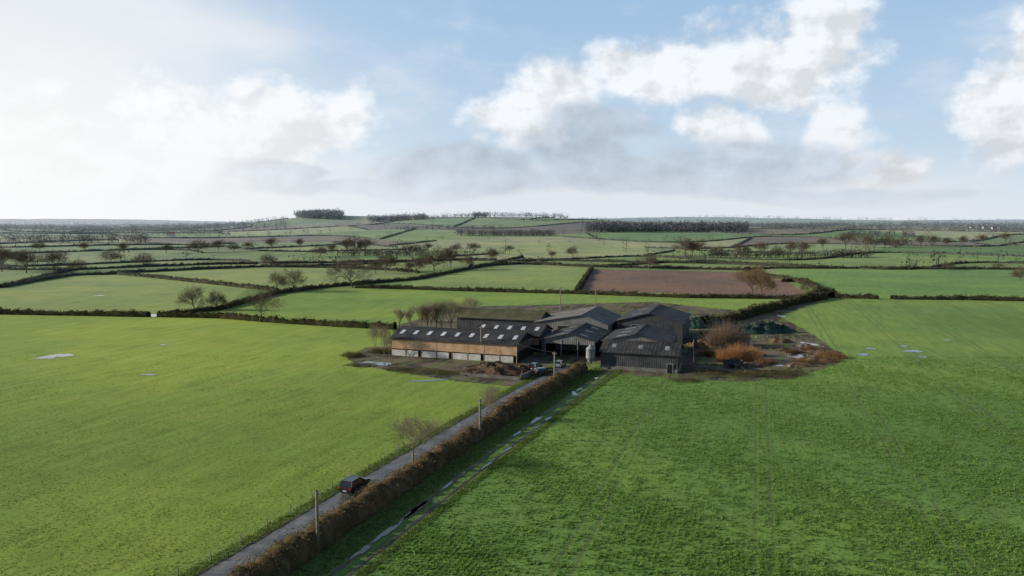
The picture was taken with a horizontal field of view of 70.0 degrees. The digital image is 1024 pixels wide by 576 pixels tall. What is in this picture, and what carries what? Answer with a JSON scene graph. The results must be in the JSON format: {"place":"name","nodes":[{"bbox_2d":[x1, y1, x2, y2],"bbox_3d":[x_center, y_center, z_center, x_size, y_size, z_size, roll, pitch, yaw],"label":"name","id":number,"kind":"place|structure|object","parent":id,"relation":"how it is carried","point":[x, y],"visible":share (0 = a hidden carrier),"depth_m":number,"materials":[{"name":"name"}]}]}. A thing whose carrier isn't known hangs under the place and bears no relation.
{"place":"outdoors","nodes":[
{"label":"outdoors","id":0,"kind":"place"},
{"bbox_2d":[354,361,396,366],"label":"pond","id":1,"kind":"structure","parent":0,"point":[382,363],"depth_m":181.94,"materials":[{"name":"grey liquid"}]},
{"bbox_2d":[328,372,603,575],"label":"farm track","id":2,"kind":"structure","parent":0,"point":[345,564],"depth_m":104.90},
{"bbox_2d":[371,524,399,542],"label":"puddle","id":3,"kind":"object","parent":2,"relation":"on","point":[386,531],"visible":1,"depth_m":82.79,"materials":[{"name":"grey liquid"}]},
{"bbox_2d":[346,372,611,575],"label":"farm track","id":4,"kind":"structure","parent":0,"point":[416,521],"depth_m":92.43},
{"bbox_2d":[455,308,549,328],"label":"mossy roofed barn","id":5,"kind":"structure","parent":0,"point":[469,318],"depth_m":229.30,"materials":[{"name":"plant"}]},
{"bbox_2d":[0,216,1023,575],"bbox_3d":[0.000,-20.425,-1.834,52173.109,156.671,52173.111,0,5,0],"label":"ground","id":6,"kind":"structure","parent":0,"point":[888,328],"depth_m":142.17,"materials":[{"name":"plant"}]},
{"bbox_2d":[0,245,23,271],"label":"oak tree","id":7,"kind":"object","parent":6,"relation":"on","point":[2,258],"visible":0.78,"depth_m":517.40,"materials":[{"name":"brown plant"}]},
{"bbox_2d":[1,248,39,272],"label":"oak tree","id":8,"kind":"object","parent":6,"relation":"on","point":[22,256],"visible":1,"depth_m":500.62,"materials":[{"name":"brown plant"}]},
{"bbox_2d":[36,249,71,270],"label":"oak tree","id":9,"kind":"object","parent":6,"relation":"on","point":[54,257],"visible":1,"depth_m":502.73,"materials":[{"name":"brown plant"}]},
{"bbox_2d":[0,232,151,242],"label":"woodland","id":10,"kind":"object","parent":6,"relation":"on","point":[81,238],"visible":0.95,"depth_m":947.52,"materials":[{"name":"plant"}]},
{"bbox_2d":[64,258,88,270],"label":"oak tree","id":11,"kind":"object","parent":6,"relation":"on","point":[74,264],"visible":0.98,"depth_m":521.57,"materials":[{"name":"brown plant"}]},
{"bbox_2d":[0,224,212,235],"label":"woodland","id":12,"kind":"object","parent":6,"relation":"on","point":[134,230],"visible":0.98,"depth_m":1471.92,"materials":[{"name":"plant"}]},
{"bbox_2d":[96,247,123,260],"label":"oak tree","id":13,"kind":"object","parent":6,"relation":"on","point":[111,257],"visible":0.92,"depth_m":614.43,"materials":[{"name":"brown plant"}]},
{"bbox_2d":[2,222,240,225],"bbox_3d":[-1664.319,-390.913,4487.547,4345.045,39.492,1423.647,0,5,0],"label":"woodland","id":14,"kind":"object","parent":6,"relation":"on","point":[119,223],"visible":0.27,"depth_m":4431.04,"materials":[{"name":"plant"}]},
{"bbox_2d":[130,251,153,263],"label":"oak tree","id":15,"kind":"object","parent":6,"relation":"on","point":[144,257],"visible":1,"depth_m":569.17,"materials":[{"name":"brown plant"}]},
{"bbox_2d":[0,215,289,231],"bbox_3d":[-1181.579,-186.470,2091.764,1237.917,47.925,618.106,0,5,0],"label":"woodland","id":16,"kind":"object","parent":6,"relation":"on","point":[218,226],"visible":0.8,"depth_m":1973.36,"materials":[{"name":"plant"}]},
{"bbox_2d":[174,284,205,307],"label":"oak tree","id":17,"kind":"object","parent":6,"relation":"on","point":[193,294],"visible":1,"depth_m":293.98,"materials":[{"name":"brown plant"}]},
{"bbox_2d":[184,237,209,250],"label":"oak tree","id":18,"kind":"object","parent":6,"relation":"on","point":[192,244],"visible":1,"depth_m":796.45,"materials":[{"name":"brown plant"}]},
{"bbox_2d":[208,288,228,306],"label":"oak tree","id":19,"kind":"object","parent":6,"relation":"on","point":[220,298],"visible":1,"depth_m":293.59,"materials":[{"name":"brown plant"}]},
{"bbox_2d":[0,355,493,575],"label":"grass tufts","id":20,"kind":"object","parent":6,"relation":"on","point":[167,469],"visible":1,"depth_m":101.66,"materials":[{"name":"green plant"}]},
{"bbox_2d":[241,285,286,321],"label":"oak tree","id":21,"kind":"object","parent":6,"relation":"on","point":[258,300],"visible":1,"depth_m":258.45,"materials":[{"name":"brown plant"}]},
{"bbox_2d":[267,270,288,287],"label":"oak tree","id":22,"kind":"object","parent":6,"relation":"on","point":[272,277],"visible":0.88,"depth_m":372.65,"materials":[{"name":"brown plant"}]},
{"bbox_2d":[278,266,307,289],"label":"oak tree","id":23,"kind":"object","parent":6,"relation":"on","point":[295,280],"visible":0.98,"depth_m":370.22,"materials":[{"name":"brown plant"}]},
{"bbox_2d":[312,490,320,540],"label":"telegraph pole","id":24,"kind":"object","parent":6,"relation":"on","point":[316,493],"visible":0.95,"depth_m":78.09,"materials":[{"name":"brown wood"}]},
{"bbox_2d":[293,208,344,219],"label":"hilltop wood","id":25,"kind":"object","parent":6,"relation":"on","point":[326,213],"visible":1,"depth_m":2362.61,"materials":[{"name":"plant"}]},
{"bbox_2d":[165,403,477,575],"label":"wire fence","id":26,"kind":"object","parent":6,"relation":"on","point":[210,557],"visible":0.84,"depth_m":87.89,"materials":[{"name":"brown wood"}]},
{"bbox_2d":[322,253,379,286],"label":"oak tree","id":27,"kind":"object","parent":6,"relation":"on","point":[351,266],"visible":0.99,"depth_m":393.62,"materials":[{"name":"brown plant"}]},
{"bbox_2d":[339,350,366,357],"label":"bramble patch","id":28,"kind":"object","parent":6,"relation":"on","point":[349,354],"visible":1,"depth_m":191.50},
{"bbox_2d":[344,233,367,249],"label":"oak tree","id":29,"kind":"object","parent":6,"relation":"on","point":[359,243],"visible":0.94,"depth_m":825.52,"materials":[{"name":"brown plant"}]},
{"bbox_2d":[367,346,390,352],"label":"bramble patch","id":30,"kind":"object","parent":6,"relation":"on","point":[376,350],"visible":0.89,"depth_m":197.21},
{"bbox_2d":[199,365,570,575],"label":"farm lane","id":31,"kind":"structure","parent":6,"relation":"on","point":[221,568],"depth_m":92.35,"materials":[{"name":"asphalt"}]},
{"bbox_2d":[338,475,370,494],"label":"dark suv car","id":32,"kind":"object","parent":31,"relation":"on","point":[351,484],"visible":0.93,"depth_m":94.33,"materials":[{"name":"paint"}]},
{"bbox_2d":[533,367,553,375],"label":"parked car","id":33,"kind":"object","parent":31,"relation":"on","point":[539,371],"visible":0.96,"depth_m":168.00,"materials":[{"name":"paint"}]},
{"bbox_2d":[339,247,430,255],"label":"woodland","id":34,"kind":"object","parent":6,"relation":"on","point":[390,251],"visible":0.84,"depth_m":770.83,"materials":[{"name":"plant"}]},
{"bbox_2d":[375,325,395,353],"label":"birch sapling","id":35,"kind":"object","parent":6,"relation":"on","point":[385,333],"visible":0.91,"depth_m":191.68,"materials":[{"name":"brown plant"}]},
{"bbox_2d":[370,250,401,271],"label":"oak tree","id":36,"kind":"object","parent":6,"relation":"on","point":[386,262],"visible":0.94,"depth_m":514.74,"materials":[{"name":"brown plant"}]},
{"bbox_2d":[367,212,426,221],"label":"hilltop wood","id":37,"kind":"object","parent":6,"relation":"on","point":[392,217],"visible":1,"depth_m":2258.82,"materials":[{"name":"plant"}]},
{"bbox_2d":[176,366,621,575],"bbox_3d":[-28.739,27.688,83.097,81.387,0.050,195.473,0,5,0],"label":"lane mud verge","id":38,"kind":"structure","parent":6,"relation":"on","point":[218,562],"depth_m":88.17,"materials":[{"name":"plant"}]},
{"bbox_2d":[224,360,587,575],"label":"roadside hedge","id":39,"kind":"object","parent":6,"relation":"on","point":[286,555],"visible":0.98,"depth_m":91.11,"materials":[{"name":"plant"}]},
{"bbox_2d":[402,306,416,325],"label":"poplar tree","id":40,"kind":"object","parent":6,"relation":"on","point":[409,314],"visible":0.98,"depth_m":239.29,"materials":[{"name":"brown plant"}]},
{"bbox_2d":[407,258,427,273],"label":"oak tree","id":41,"kind":"object","parent":6,"relation":"on","point":[419,262],"visible":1,"depth_m":491.85,"materials":[{"name":"brown plant"}]},
{"bbox_2d":[410,302,426,326],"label":"poplar tree","id":42,"kind":"object","parent":6,"relation":"on","point":[420,310],"visible":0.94,"depth_m":237.76,"materials":[{"name":"brown plant"}]},
{"bbox_2d":[386,412,455,460],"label":"ash tree","id":43,"kind":"object","parent":6,"relation":"on","point":[407,422],"visible":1,"depth_m":106.05,"materials":[{"name":"brown plant"}]},
{"bbox_2d":[397,367,452,374],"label":"bramble patch","id":44,"kind":"object","parent":6,"relation":"on","point":[420,371],"visible":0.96,"depth_m":171.97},
{"bbox_2d":[412,245,450,269],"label":"oak tree","id":45,"kind":"object","parent":6,"relation":"on","point":[429,257],"visible":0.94,"depth_m":530.97,"materials":[{"name":"brown plant"}]},
{"bbox_2d":[422,298,441,326],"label":"poplar tree","id":46,"kind":"object","parent":6,"relation":"on","point":[429,313],"visible":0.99,"depth_m":236.37,"materials":[{"name":"brown plant"}]},
{"bbox_2d":[422,298,451,327],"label":"tree","id":47,"kind":"object","parent":6,"relation":"on","point":[436,310],"visible":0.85,"depth_m":237.19,"materials":[{"name":"brown plant"}]},
{"bbox_2d":[392,225,494,229],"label":"woodland","id":48,"kind":"object","parent":6,"relation":"on","point":[426,227],"visible":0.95,"depth_m":1615.83,"materials":[{"name":"plant"}]},
{"bbox_2d":[432,244,459,268],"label":"oak tree","id":49,"kind":"object","parent":6,"relation":"on","point":[449,251],"visible":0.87,"depth_m":542.40,"materials":[{"name":"brown plant"}]},
{"bbox_2d":[427,369,464,376],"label":"bramble patch","id":50,"kind":"object","parent":6,"relation":"on","point":[443,371],"visible":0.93,"depth_m":169.77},
{"bbox_2d":[435,299,460,327],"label":"tree","id":51,"kind":"object","parent":6,"relation":"on","point":[451,303],"visible":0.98,"depth_m":237.80,"materials":[{"name":"brown plant"}]},
{"bbox_2d":[390,326,534,362],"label":"timber cattle barn","id":52,"kind":"structure","parent":6,"relation":"on","point":[447,343],"depth_m":189.53,"materials":[{"name":"wood"}]},
{"bbox_2d":[457,296,482,307],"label":"poplar tree","id":53,"kind":"object","parent":6,"relation":"on","point":[468,303],"visible":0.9,"depth_m":260.85,"materials":[{"name":"brown plant"}]},
{"bbox_2d":[457,368,484,375],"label":"manure heap","id":54,"kind":"object","parent":6,"relation":"on","point":[474,371],"visible":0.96,"depth_m":168.82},
{"bbox_2d":[478,389,500,412],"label":"ash tree","id":55,"kind":"object","parent":6,"relation":"on","point":[489,397],"visible":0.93,"depth_m":130.36,"materials":[{"name":"brown plant"}]},
{"bbox_2d":[457,361,526,376],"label":"manure heap","id":56,"kind":"object","parent":6,"relation":"on","point":[497,368],"visible":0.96,"depth_m":169.19,"materials":[{"name":"soil"}]},
{"bbox_2d":[483,246,505,260],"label":"oak tree","id":57,"kind":"object","parent":6,"relation":"on","point":[493,253],"visible":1,"depth_m":604.04,"materials":[{"name":"brown plant"}]},
{"bbox_2d":[423,211,570,218],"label":"hilltop trees","id":58,"kind":"object","parent":6,"relation":"on","point":[524,214],"visible":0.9,"depth_m":2249.27,"materials":[{"name":"plant"}]},
{"bbox_2d":[454,228,556,235],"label":"woodland","id":59,"kind":"object","parent":6,"relation":"on","point":[498,232],"visible":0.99,"depth_m":1356.10,"materials":[{"name":"plant"}]},
{"bbox_2d":[4,214,1016,224],"bbox_3d":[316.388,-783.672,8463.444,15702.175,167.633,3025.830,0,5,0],"label":"woodland","id":60,"kind":"object","parent":6,"relation":"on","point":[647,217],"visible":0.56,"depth_m":8164.07,"materials":[{"name":"plant"}]},
{"bbox_2d":[0,254,1023,329],"bbox_3d":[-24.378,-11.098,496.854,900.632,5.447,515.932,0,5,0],"label":"field hedge","id":61,"kind":"object","parent":6,"relation":"on","point":[196,312],"visible":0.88,"depth_m":392.32,"materials":[{"name":"plant"}]},
{"bbox_2d":[0,216,1023,269],"bbox_3d":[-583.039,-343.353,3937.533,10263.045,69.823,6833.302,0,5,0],"label":"distant hedgerows","id":62,"kind":"object","parent":6,"relation":"on","point":[696,258],"visible":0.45,"depth_m":954.71,"materials":[{"name":"plant"}]},
{"bbox_2d":[475,321,552,351],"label":"livestock shed","id":63,"kind":"structure","parent":6,"relation":"on","point":[538,331],"depth_m":203.91,"materials":[{"name":"metal"}]},
{"bbox_2d":[9,214,1023,269],"bbox_3d":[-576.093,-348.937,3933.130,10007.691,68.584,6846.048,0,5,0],"label":"distant trees","id":64,"kind":"object","parent":6,"relation":"on","point":[678,251],"visible":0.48,"depth_m":685.70,"materials":[{"name":"plant"}]},
{"bbox_2d":[539,328,559,351],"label":"lean to shed","id":65,"kind":"object","parent":6,"relation":"on","point":[543,342],"visible":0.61,"depth_m":198.69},
{"bbox_2d":[542,323,610,356],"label":"open fronted shed","id":66,"kind":"structure","parent":6,"relation":"on","point":[581,337],"depth_m":196.29,"materials":[{"name":"metal"}]},
{"bbox_2d":[533,306,621,333],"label":"grain store","id":67,"kind":"structure","parent":6,"relation":"on","point":[598,316],"depth_m":217.23,"materials":[{"name":"metal"}]},
{"bbox_2d":[586,345,595,368],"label":"feed silo","id":68,"kind":"object","parent":6,"relation":"on","point":[590,353],"visible":0.98,"depth_m":175.26,"materials":[{"name":"metal"}]},
{"bbox_2d":[600,323,678,342],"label":"machinery shed","id":69,"kind":"structure","parent":6,"relation":"on","point":[647,332],"depth_m":193.17,"materials":[{"name":"metal"}]},
{"bbox_2d":[636,249,660,268],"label":"oak tree","id":70,"kind":"object","parent":6,"relation":"on","point":[654,260],"visible":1,"depth_m":546.49,"materials":[{"name":"brown plant"}]},
{"bbox_2d":[582,220,750,231],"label":"woodland","id":71,"kind":"object","parent":6,"relation":"on","point":[617,226],"visible":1,"depth_m":1526.71,"materials":[{"name":"plant"}]},
{"bbox_2d":[670,234,699,254],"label":"oak tree","id":72,"kind":"object","parent":6,"relation":"on","point":[685,243],"visible":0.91,"depth_m":784.70,"materials":[{"name":"brown plant"}]},
{"bbox_2d":[670,376,704,382],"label":"bramble patch","id":73,"kind":"object","parent":6,"relation":"on","point":[677,379],"visible":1,"depth_m":162.27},
{"bbox_2d":[369,356,1023,575],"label":"crop plants","id":74,"kind":"object","parent":6,"relation":"on","point":[981,554],"visible":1,"depth_m":93.01,"materials":[{"name":"green plant"}]},
{"bbox_2d":[685,339,716,346],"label":"spoil heap","id":75,"kind":"object","parent":6,"relation":"on","point":[700,343],"visible":0.81,"depth_m":208.58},
{"bbox_2d":[696,348,720,356],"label":"bramble patch","id":76,"kind":"object","parent":6,"relation":"on","point":[708,352],"visible":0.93,"depth_m":192.42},
{"bbox_2d":[689,315,730,328],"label":"silage clamp","id":77,"kind":"object","parent":6,"relation":"on","point":[696,325],"visible":0.62,"depth_m":243.51,"materials":[{"name":"plastic"}]},
{"bbox_2d":[685,369,743,377],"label":"bramble patch","id":78,"kind":"object","parent":6,"relation":"on","point":[710,373],"visible":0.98,"depth_m":167.24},
{"bbox_2d":[699,316,756,346],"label":"willow shrub","id":79,"kind":"object","parent":6,"relation":"on","point":[725,336],"visible":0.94,"depth_m":206.34,"materials":[{"name":"plant"}]},
{"bbox_2d":[723,359,747,367],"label":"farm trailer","id":80,"kind":"object","parent":6,"relation":"on","point":[732,363],"visible":1,"depth_m":177.05,"materials":[{"name":"metal"}]},
{"bbox_2d":[709,341,762,361],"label":"willow shrub","id":81,"kind":"object","parent":6,"relation":"on","point":[742,353],"visible":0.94,"depth_m":185.18,"materials":[{"name":"plant"}]},
{"bbox_2d":[690,315,788,329],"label":"silage clamp tyres","id":82,"kind":"object","parent":6,"relation":"on","point":[764,324],"visible":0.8,"depth_m":234.35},
{"bbox_2d":[729,369,770,377],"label":"bramble patch","id":83,"kind":"object","parent":6,"relation":"on","point":[738,373],"visible":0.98,"depth_m":167.60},
{"bbox_2d":[735,361,768,366],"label":"spoil heap","id":84,"kind":"object","parent":6,"relation":"on","point":[752,364],"visible":0.89,"depth_m":178.71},
{"bbox_2d":[731,263,775,293],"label":"russet oak tree","id":85,"kind":"object","parent":6,"relation":"on","point":[751,275],"visible":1,"depth_m":347.94,"materials":[{"name":"brown plant"}]},
{"bbox_2d":[693,329,824,372],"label":"yard rubble","id":86,"kind":"object","parent":6,"relation":"on","point":[743,368],"visible":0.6,"depth_m":194.01,"materials":[{"name":"stone"}]},
{"bbox_2d":[749,270,778,294],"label":"russet oak tree","id":87,"kind":"object","parent":6,"relation":"on","point":[768,277],"visible":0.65,"depth_m":351.62,"materials":[{"name":"brown plant"}]},
{"bbox_2d":[750,357,780,363],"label":"bramble patch","id":88,"kind":"object","parent":6,"relation":"on","point":[765,361],"visible":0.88,"depth_m":181.58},
{"bbox_2d":[732,321,798,334],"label":"silage clamp","id":89,"kind":"object","parent":6,"relation":"on","point":[769,331],"visible":0.93,"depth_m":231.62,"materials":[{"name":"plastic"}]},
{"bbox_2d":[698,286,837,323],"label":"farm hedge","id":90,"kind":"object","parent":6,"relation":"on","point":[818,293],"visible":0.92,"depth_m":292.49,"materials":[{"name":"plant"}]},
{"bbox_2d":[742,369,794,378],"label":"bramble patch","id":91,"kind":"object","parent":6,"relation":"on","point":[786,373],"visible":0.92,"depth_m":167.37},
{"bbox_2d":[769,338,792,342],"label":"spoil heap","id":92,"kind":"object","parent":6,"relation":"on","point":[778,340],"visible":1,"depth_m":213.89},
{"bbox_2d":[706,248,874,257],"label":"woodland","id":93,"kind":"object","parent":6,"relation":"on","point":[847,253],"visible":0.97,"depth_m":718.49,"materials":[{"name":"plant"}]},
{"bbox_2d":[773,367,808,375],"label":"bramble patch","id":94,"kind":"object","parent":6,"relation":"on","point":[791,370],"visible":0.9,"depth_m":169.89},
{"bbox_2d":[784,362,817,366],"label":"spoil heap","id":95,"kind":"object","parent":6,"relation":"on","point":[798,364],"visible":1,"depth_m":178.74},
{"bbox_2d":[794,240,816,250],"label":"oak tree","id":96,"kind":"object","parent":6,"relation":"on","point":[802,245],"visible":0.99,"depth_m":732.13,"materials":[{"name":"brown plant"}]},
{"bbox_2d":[790,357,825,363],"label":"bramble patch","id":97,"kind":"object","parent":6,"relation":"on","point":[808,361],"visible":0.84,"depth_m":182.76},
{"bbox_2d":[793,355,839,362],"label":"spoil heap","id":98,"kind":"object","parent":6,"relation":"on","point":[820,358],"visible":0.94,"depth_m":185.18,"materials":[{"name":"soil"}]},
{"bbox_2d":[805,349,843,353],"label":"spoil heap","id":99,"kind":"object","parent":6,"relation":"on","point":[815,351],"visible":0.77,"depth_m":196.86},
{"bbox_2d":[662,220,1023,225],"bbox_3d":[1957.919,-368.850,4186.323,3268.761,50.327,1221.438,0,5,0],"label":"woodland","id":100,"kind":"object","parent":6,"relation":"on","point":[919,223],"visible":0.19,"depth_m":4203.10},
{"bbox_2d":[833,231,857,247],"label":"oak tree","id":101,"kind":"object","parent":6,"relation":"on","point":[844,237],"visible":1,"depth_m":912.86,"materials":[{"name":"brown plant"}]},
{"bbox_2d":[850,231,874,247],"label":"oak tree","id":102,"kind":"object","parent":6,"relation":"on","point":[867,239],"visible":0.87,"depth_m":928.75,"materials":[{"name":"brown plant"}]},
{"bbox_2d":[841,229,914,236],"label":"woodland","id":103,"kind":"object","parent":6,"relation":"on","point":[877,233],"visible":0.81,"depth_m":1299.82,"materials":[{"name":"plant"}]},
{"bbox_2d":[874,232,894,247],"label":"oak tree","id":104,"kind":"object","parent":6,"relation":"on","point":[885,238],"visible":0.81,"depth_m":925.05,"materials":[{"name":"brown plant"}]},
{"bbox_2d":[754,220,1023,231],"bbox_3d":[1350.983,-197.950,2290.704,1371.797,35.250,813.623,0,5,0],"label":"woodland","id":105,"kind":"object","parent":6,"relation":"on","point":[975,225],"visible":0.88,"depth_m":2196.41,"materials":[{"name":"plant"}]},
{"bbox_2d":[889,236,911,246],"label":"oak tree","id":106,"kind":"object","parent":6,"relation":"on","point":[898,242],"visible":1,"depth_m":899.30,"materials":[{"name":"brown plant"}]},
{"bbox_2d":[1007,264,1023,279],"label":"oak tree","id":107,"kind":"object","parent":6,"relation":"on","point":[1018,272],"visible":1,"depth_m":436.29,"materials":[{"name":"brown plant"}]},
{"bbox_2d":[0,0,1023,221],"label":"sky","id":108,"kind":"structure","parent":0,"point":[181,110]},
{"bbox_2d":[460,324,746,379],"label":"concrete wall","id":109,"kind":"structure","parent":0,"point":[525,375],"depth_m":166.29,"materials":[{"name":"concrete"}]},
{"bbox_2d":[599,339,684,373],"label":"charcoal barn","id":110,"kind":"structure","parent":0,"point":[650,356],"depth_m":173.83,"materials":[{"name":"metal"}]},
{"bbox_2d":[615,304,690,342],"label":"steel barn","id":111,"kind":"structure","parent":0,"point":[667,318],"depth_m":215.75,"materials":[{"name":"corrugated metal sheet"}]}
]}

